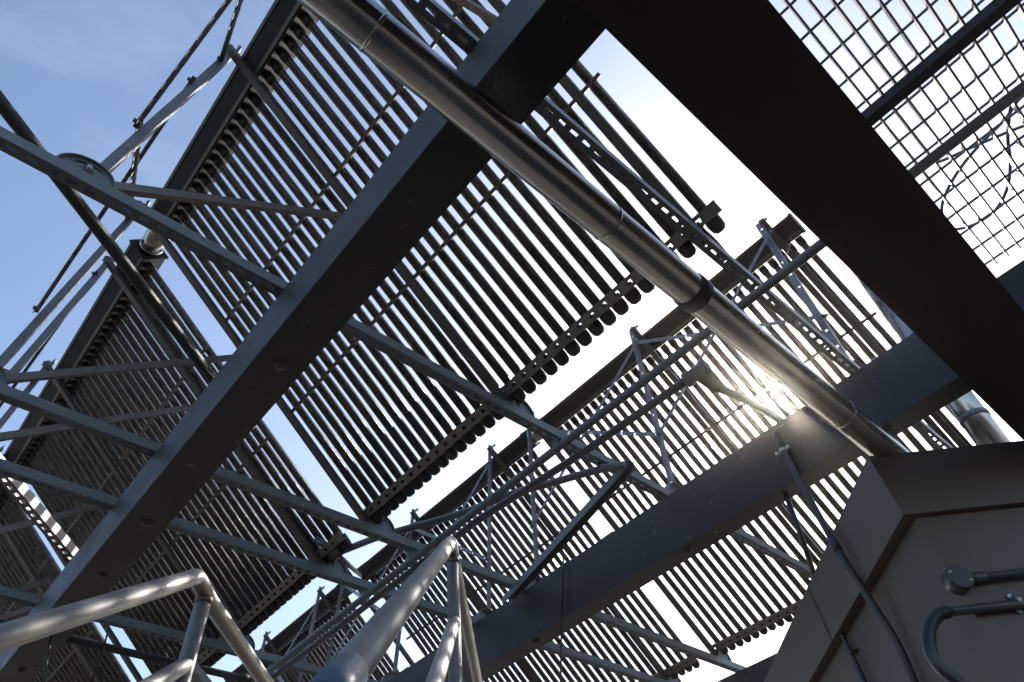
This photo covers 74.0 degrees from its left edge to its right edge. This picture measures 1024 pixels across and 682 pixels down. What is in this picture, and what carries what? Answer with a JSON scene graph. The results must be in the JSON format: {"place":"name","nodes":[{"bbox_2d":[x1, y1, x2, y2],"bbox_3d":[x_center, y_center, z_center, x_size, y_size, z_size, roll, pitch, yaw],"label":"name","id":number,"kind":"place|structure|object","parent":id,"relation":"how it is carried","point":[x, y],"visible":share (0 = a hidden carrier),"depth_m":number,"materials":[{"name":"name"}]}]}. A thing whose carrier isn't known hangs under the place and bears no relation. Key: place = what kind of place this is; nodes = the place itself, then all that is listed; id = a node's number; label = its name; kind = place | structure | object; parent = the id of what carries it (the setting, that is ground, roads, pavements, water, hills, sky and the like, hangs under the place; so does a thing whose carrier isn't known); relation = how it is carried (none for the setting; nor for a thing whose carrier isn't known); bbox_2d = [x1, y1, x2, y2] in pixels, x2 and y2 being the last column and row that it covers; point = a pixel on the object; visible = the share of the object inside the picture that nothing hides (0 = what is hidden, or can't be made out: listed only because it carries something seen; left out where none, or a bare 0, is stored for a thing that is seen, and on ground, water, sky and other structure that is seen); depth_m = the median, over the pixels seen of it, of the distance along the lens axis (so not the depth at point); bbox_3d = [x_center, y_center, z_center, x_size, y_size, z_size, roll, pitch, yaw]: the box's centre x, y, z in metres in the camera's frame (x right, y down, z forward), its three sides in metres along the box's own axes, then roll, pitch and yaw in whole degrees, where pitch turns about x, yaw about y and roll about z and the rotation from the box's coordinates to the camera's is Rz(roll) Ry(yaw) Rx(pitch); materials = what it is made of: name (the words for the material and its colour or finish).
{"place":"outdoors","nodes":[
{"label":"outdoors","id":0,"kind":"place"},
{"bbox_2d":[0,517,102,681],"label":"support frame","id":1,"kind":"object","parent":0,"point":[42,591],"depth_m":4.53,"materials":[{"name":"metal"}]},
{"bbox_2d":[0,484,130,681],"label":"solar collector","id":2,"kind":"object","parent":1,"relation":"on","point":[66,663],"visible":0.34,"depth_m":4.61,"materials":[{"name":"brown metal"}]},
{"bbox_2d":[298,586,381,681],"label":"support frame","id":3,"kind":"object","parent":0,"point":[321,594],"visible":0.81,"depth_m":5.87,"materials":[{"name":"metal"}]},
{"bbox_2d":[275,603,317,671],"bbox_3d":[-2.000,2.798,5.739,1.009,0.827,0.025,-38,-55,24],"label":"cross brace","id":4,"kind":"object","parent":3,"relation":"attached to","point":[315,605],"visible":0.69,"depth_m":5.80,"materials":[{"name":"metal"}]},
{"bbox_2d":[223,584,399,681],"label":"solar collector","id":5,"kind":"object","parent":3,"relation":"on","point":[282,640],"visible":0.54,"depth_m":6.12,"materials":[{"name":"brown metal"}]},
{"bbox_2d":[261,631,297,681],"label":"support frame","id":6,"kind":"object","parent":5,"relation":"attached to","point":[277,652],"visible":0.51,"depth_m":6.35,"materials":[{"name":"metal"}]},
{"bbox_2d":[260,648,283,681],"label":"cross brace","id":7,"kind":"object","parent":6,"relation":"attached to","point":[280,677],"visible":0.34,"depth_m":5.62,"materials":[{"name":"metal"}]},
{"bbox_2d":[0,0,1023,681],"label":"sky","id":8,"kind":"structure","parent":0,"point":[78,73],"materials":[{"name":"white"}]},
{"bbox_2d":[577,0,1023,439],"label":"crossbeam","id":9,"kind":"object","parent":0,"point":[754,88],"visible":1,"depth_m":1.36,"materials":[{"name":"black metal"}]},
{"bbox_2d":[0,0,604,681],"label":"steel beam","id":10,"kind":"structure","parent":9,"relation":"on","point":[522,58],"depth_m":1.93,"materials":[{"name":"grey metal"}]},
{"bbox_2d":[0,90,254,430],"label":"brace pipe","id":11,"kind":"object","parent":10,"relation":"attached to","point":[13,119],"visible":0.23,"depth_m":2.16,"materials":[{"name":"grey metal"}]},
{"bbox_2d":[0,585,381,681],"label":"strut channel","id":12,"kind":"object","parent":10,"relation":"on","point":[32,600],"visible":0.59,"depth_m":3.54,"materials":[{"name":"grey metal"}]},
{"bbox_2d":[91,627,109,681],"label":"cable","id":13,"kind":"object","parent":12,"relation":"hanging from","point":[100,654],"visible":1,"depth_m":3.35,"materials":[{"name":"rubber"}]},
{"bbox_2d":[0,359,254,648],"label":"support frame","id":14,"kind":"object","parent":12,"relation":"on","point":[117,473],"visible":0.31,"depth_m":3.84,"materials":[{"name":"metal"}]},
{"bbox_2d":[381,508,539,681],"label":"support frame","id":15,"kind":"object","parent":12,"relation":"on","point":[386,677],"visible":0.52,"depth_m":5.10,"materials":[{"name":"metal"}]},
{"bbox_2d":[332,532,408,657],"bbox_3d":[-1.093,1.960,5.113,1.019,0.827,0.025,-38,-55,24],"label":"cross brace","id":16,"kind":"object","parent":15,"relation":"attached to","point":[381,576],"visible":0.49,"depth_m":5.11,"materials":[{"name":"metal"}]},
{"bbox_2d":[414,529,489,561],"bbox_3d":[-0.463,1.382,4.681,0.025,0.828,0.992,26,-57,-26],"label":"cross brace","id":17,"kind":"object","parent":15,"relation":"attached to","point":[459,547],"visible":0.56,"depth_m":4.41,"materials":[{"name":"metal"}]},
{"bbox_2d":[0,458,669,681],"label":"strut channel","id":18,"kind":"object","parent":10,"relation":"on","point":[24,474],"visible":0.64,"depth_m":3.14,"materials":[{"name":"grey metal"}]},
{"bbox_2d":[0,256,346,573],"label":"support frame","id":19,"kind":"object","parent":18,"relation":"on","point":[52,327],"visible":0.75,"depth_m":3.35,"materials":[{"name":"metal"}]},
{"bbox_2d":[0,453,78,562],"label":"slotted channel","id":20,"kind":"object","parent":19,"relation":"attached to","point":[24,497],"visible":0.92,"depth_m":3.02,"materials":[{"name":"metal"}]},
{"bbox_2d":[43,636,51,681],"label":"cable","id":21,"kind":"object","parent":20,"relation":"hanging from","point":[46,659],"visible":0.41,"depth_m":2.85,"materials":[{"name":"rubber"}]},
{"bbox_2d":[0,270,98,407],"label":"cross brace","id":22,"kind":"object","parent":19,"relation":"attached to","point":[30,363],"visible":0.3,"depth_m":3.43,"materials":[{"name":"metal"}]},
{"bbox_2d":[2,239,351,673],"bbox_3d":[-2.032,0.855,3.905,2.105,0.143,1.948,-43,-99,27],"label":"solar collector","id":23,"kind":"object","parent":19,"relation":"on","point":[252,593],"visible":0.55,"depth_m":3.75,"materials":[{"name":"brown metal"}]},
{"bbox_2d":[476,443,680,681],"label":"support frame","id":24,"kind":"object","parent":18,"relation":"on","point":[482,613],"visible":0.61,"depth_m":4.65,"materials":[{"name":"metal"}]},
{"bbox_2d":[453,460,490,523],"bbox_3d":[-0.466,1.381,4.680,0.992,0.828,0.025,-38,-55,24],"label":"cross brace","id":25,"kind":"object","parent":24,"relation":"attached to","point":[477,483],"visible":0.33,"depth_m":4.75,"materials":[{"name":"metal"}]},
{"bbox_2d":[357,429,699,681],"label":"solar collector","id":26,"kind":"object","parent":24,"relation":"on","point":[372,568],"visible":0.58,"depth_m":4.98,"materials":[{"name":"brown metal"}]},
{"bbox_2d":[312,461,625,577],"bbox_3d":[-0.801,1.101,4.100,0.957,1.370,3.403,20,-54,-22],"label":"curved hose","id":27,"kind":"object","parent":26,"relation":"attached to","point":[332,554],"visible":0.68,"depth_m":3.20,"materials":[{"name":"metal"}]},
{"bbox_2d":[0,383,745,672],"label":"strut channel","id":28,"kind":"object","parent":10,"relation":"on","point":[15,397],"visible":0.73,"depth_m":2.93,"materials":[{"name":"grey metal"}]},
{"bbox_2d":[0,200,394,532],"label":"support frame","id":29,"kind":"object","parent":28,"relation":"on","point":[8,354],"visible":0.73,"depth_m":3.06,"materials":[{"name":"metal"}]},
{"bbox_2d":[125,117,143,219],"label":"cross brace","id":30,"kind":"object","parent":29,"relation":"attached to","point":[135,160],"visible":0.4,"depth_m":2.58,"materials":[{"name":"metal"}]},
{"bbox_2d":[527,411,731,660],"bbox_3d":[0.695,1.266,4.562,1.810,1.378,0.075,31,-59,-29],"label":"support frame","id":31,"kind":"object","parent":28,"relation":"on","point":[711,649],"visible":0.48,"depth_m":4.46,"materials":[{"name":"metal"}]},
{"bbox_2d":[528,430,663,436],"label":"cross brace","id":32,"kind":"object","parent":31,"relation":"attached to","point":[626,434],"visible":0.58,"depth_m":3.73,"materials":[{"name":"metal"}]},
{"bbox_2d":[0,126,811,578],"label":"strut channel","id":33,"kind":"object","parent":10,"relation":"on","point":[12,144],"visible":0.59,"depth_m":2.17,"materials":[{"name":"grey metal"}]},
{"bbox_2d":[56,44,534,416],"bbox_3d":[-0.660,-0.535,2.842,1.810,1.378,0.075,31,-59,-29],"label":"support frame","id":34,"kind":"object","parent":33,"relation":"on","point":[105,168],"visible":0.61,"depth_m":2.65,"materials":[{"name":"metal"}]},
{"bbox_2d":[32,76,195,312],"bbox_3d":[-1.558,-0.567,2.649,0.025,0.503,1.028,34,-60,-30],"label":"cross brace","id":35,"kind":"object","parent":34,"relation":"attached to","point":[192,79],"visible":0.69,"depth_m":2.67,"materials":[{"name":"metal"}]},
{"bbox_2d":[217,0,242,60],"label":"cross brace","id":36,"kind":"object","parent":34,"relation":"attached to","point":[231,27],"visible":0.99,"depth_m":2.66,"materials":[{"name":"metal"}]},
{"bbox_2d":[251,80,1023,681],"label":"conduit pipe","id":37,"kind":"object","parent":33,"relation":"attached to","point":[937,154],"visible":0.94,"depth_m":2.52,"materials":[{"name":"grey metal"}]},
{"bbox_2d":[271,359,783,679],"bbox_3d":[-0.650,1.841,3.946,1.160,0.259,5.258,31,-59,-29],"label":"conduit pipe","id":38,"kind":"object","parent":37,"relation":"attached to","point":[700,371],"visible":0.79,"depth_m":2.76,"materials":[{"name":"grey metal"}]},
{"bbox_2d":[629,324,822,558],"bbox_3d":[1.337,0.672,4.119,1.810,1.378,0.075,31,-59,-29],"label":"support frame","id":39,"kind":"object","parent":33,"relation":"on","point":[671,485],"visible":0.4,"depth_m":4.05,"materials":[{"name":"metal"}]},
{"bbox_2d":[530,340,638,529],"bbox_3d":[0.440,0.544,4.054,1.030,0.827,0.025,-38,-55,24],"label":"cross brace","id":40,"kind":"object","parent":39,"relation":"attached to","point":[584,433],"visible":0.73,"depth_m":4.08,"materials":[{"name":"metal"}]},
{"bbox_2d":[637,313,828,343],"bbox_3d":[1.087,-0.050,3.611,0.025,0.827,1.034,26,-57,-26],"label":"cross brace","id":41,"kind":"object","parent":39,"relation":"attached to","point":[813,317],"visible":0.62,"depth_m":3.37,"materials":[{"name":"metal"}]},
{"bbox_2d":[403,0,953,448],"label":"strut channel","id":42,"kind":"object","parent":10,"relation":"on","point":[441,15],"visible":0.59,"depth_m":2.10,"materials":[{"name":"grey metal"}]},
{"bbox_2d":[452,0,726,261],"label":"support frame","id":43,"kind":"object","parent":42,"relation":"on","point":[610,133],"visible":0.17,"depth_m":2.30,"materials":[{"name":"metal"}]},
{"bbox_2d":[132,0,231,128],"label":"cross brace","id":44,"kind":"object","parent":43,"relation":"attached to","point":[184,60],"visible":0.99,"depth_m":2.28,"materials":[{"name":"metal"}]},
{"bbox_2d":[151,0,724,523],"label":"solar collector","id":45,"kind":"object","parent":43,"relation":"on","point":[285,30],"visible":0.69,"depth_m":2.87,"materials":[{"name":"paint"}]},
{"bbox_2d":[139,229,163,256],"bbox_3d":[-1.845,-0.533,3.523,0.118,0.118,0.162,31,-59,-29],"label":"header stub","id":46,"kind":"object","parent":45,"relation":"attached to","point":[150,243],"visible":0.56,"depth_m":3.49,"materials":[{"name":"metal"}]},
{"bbox_2d":[755,217,966,446],"bbox_3d":[1.983,0.076,3.673,1.810,1.378,0.075,31,-59,-29],"label":"support frame","id":47,"kind":"object","parent":42,"relation":"on","point":[823,325],"visible":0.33,"depth_m":3.66,"materials":[{"name":"metal"}]},
{"bbox_2d":[656,230,772,437],"bbox_3d":[1.083,-0.051,3.609,1.034,0.827,0.025,-38,-55,24],"label":"cross brace","id":48,"kind":"object","parent":47,"relation":"attached to","point":[769,232],"visible":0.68,"depth_m":3.60,"materials":[{"name":"metal"}]},
{"bbox_2d":[540,213,972,654],"bbox_3d":[1.467,0.674,4.144,2.105,0.143,1.948,-43,-99,27],"label":"solar collector","id":49,"kind":"object","parent":47,"relation":"on","point":[675,321],"visible":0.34,"depth_m":4.20,"materials":[{"name":"brown metal"}]},
{"bbox_2d":[525,431,542,444],"bbox_3d":[0.178,0.651,4.782,0.118,0.118,0.129,31,-59,-29],"label":"header stub","id":50,"kind":"object","parent":49,"relation":"attached to","point":[536,439],"visible":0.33,"depth_m":4.74,"materials":[{"name":"metal"}]},
{"bbox_2d":[387,260,1023,681],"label":"steel beam","id":51,"kind":"structure","parent":9,"relation":"on","point":[905,384],"depth_m":2.89,"materials":[{"name":"grey metal"}]},
{"bbox_2d":[0,619,252,681],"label":"channel","id":52,"kind":"object","parent":51,"relation":"attached to","point":[133,653],"visible":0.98,"depth_m":3.57,"materials":[{"name":"grey metal"}]},
{"bbox_2d":[558,531,563,681],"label":"cable","id":53,"kind":"object","parent":51,"relation":"hanging from","point":[561,614],"visible":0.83,"depth_m":3.23,"materials":[{"name":"rubber"}]},
{"bbox_2d":[502,460,635,605],"bbox_3d":[0.233,0.940,3.199,0.041,0.039,1.195,18,-53,-21],"label":"brace channel","id":54,"kind":"object","parent":51,"relation":"attached to","point":[615,481],"visible":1,"depth_m":3.15,"materials":[{"name":"grey metal"}]},
{"bbox_2d":[297,0,909,456],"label":"insulated pipe","id":55,"kind":"object","parent":51,"relation":"hanging from","point":[387,42],"visible":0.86,"depth_m":1.53,"materials":[{"name":"metal"}]},
{"bbox_2d":[772,431,918,681],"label":"cable conduit","id":56,"kind":"object","parent":51,"relation":"attached to","point":[834,543],"visible":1,"depth_m":2.29,"materials":[{"name":"plastic"}]},
{"bbox_2d":[851,271,1010,444],"bbox_3d":[1.931,0.144,3.056,0.120,2.416,0.256,-7,-49,0],"label":"silver pipe","id":57,"kind":"object","parent":51,"relation":"attached to","point":[975,419],"visible":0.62,"depth_m":2.85,"materials":[{"name":"metal"}]},
{"bbox_2d":[717,653,776,681],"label":"steel beam","id":58,"kind":"structure","parent":9,"relation":"on","point":[757,671],"depth_m":4.38,"materials":[{"name":"grey metal"}]},
{"bbox_2d":[780,0,1023,264],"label":"steel grating","id":59,"kind":"object","parent":9,"relation":"on","point":[1004,21],"visible":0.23,"depth_m":1.98,"materials":[{"name":"metal"}]},
{"bbox_2d":[861,0,1022,125],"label":"grating bearer","id":60,"kind":"object","parent":59,"relation":"attached to","point":[973,29],"depth_m":1.87,"materials":[{"name":"black metal"}]},
{"bbox_2d":[914,125,1023,164],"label":"cable","id":61,"kind":"object","parent":59,"relation":"on","point":[985,141],"visible":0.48,"depth_m":2.15,"materials":[{"name":"black rubber"}]},
{"bbox_2d":[940,95,1023,229],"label":"cable","id":62,"kind":"object","parent":59,"relation":"on","point":[1010,111],"visible":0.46,"depth_m":2.23,"materials":[{"name":"black rubber"}]},
{"label":"ground","id":63,"kind":"structure","parent":0,"visible":0},
{"bbox_2d":[0,568,273,681],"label":"handrail","id":64,"kind":"object","parent":63,"relation":"on","point":[185,667],"visible":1,"depth_m":1.50,"materials":[{"name":"metal"}]},
{"bbox_2d":[310,536,482,681],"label":"handrail","id":65,"kind":"object","parent":63,"relation":"on","point":[358,656],"visible":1,"depth_m":1.14,"materials":[{"name":"metal"}]},
{"bbox_2d":[764,440,1023,681],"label":"metal cabinet","id":66,"kind":"object","parent":63,"relation":"on","point":[910,528],"visible":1,"depth_m":2.07,"materials":[{"name":"metal"}]},
{"bbox_2d":[783,492,867,681],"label":"cable conduit","id":67,"kind":"object","parent":66,"relation":"attached to","point":[851,653],"visible":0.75,"depth_m":2.59,"materials":[{"name":"plastic"}]},
{"bbox_2d":[922,594,1023,681],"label":"flexible conduit","id":68,"kind":"object","parent":66,"relation":"attached to","point":[935,617],"visible":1,"depth_m":1.75,"materials":[{"name":"plastic"}]},
{"bbox_2d":[940,565,1023,595],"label":"junction box","id":69,"kind":"object","parent":66,"relation":"attached to","point":[958,580],"visible":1,"depth_m":1.82,"materials":[{"name":"plastic"}]},
{"bbox_3d":[-1.789,2.520,4.427,5.650,0.041,0.041,31,-59,-29],"label":"strut channel","id":70,"kind":"object","parent":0,"visible":0},
{"bbox_2d":[0,445,142,681],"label":"support frame","id":71,"kind":"object","parent":70,"relation":"on","point":[128,662],"visible":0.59,"depth_m":4.24,"materials":[{"name":"metal"}]},
{"bbox_2d":[325,566,413,673],"bbox_3d":[-0.833,2.678,5.619,1.810,1.378,0.075,31,-59,-29],"label":"support frame","id":72,"kind":"object","parent":70,"relation":"on","point":[405,654],"visible":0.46,"depth_m":5.61,"materials":[{"name":"metal"}]},
{"bbox_2d":[344,586,379,610],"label":"cross brace","id":73,"kind":"object","parent":72,"relation":"attached to","point":[359,595],"visible":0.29,"depth_m":5.31,"materials":[{"name":"metal"}]}
]}

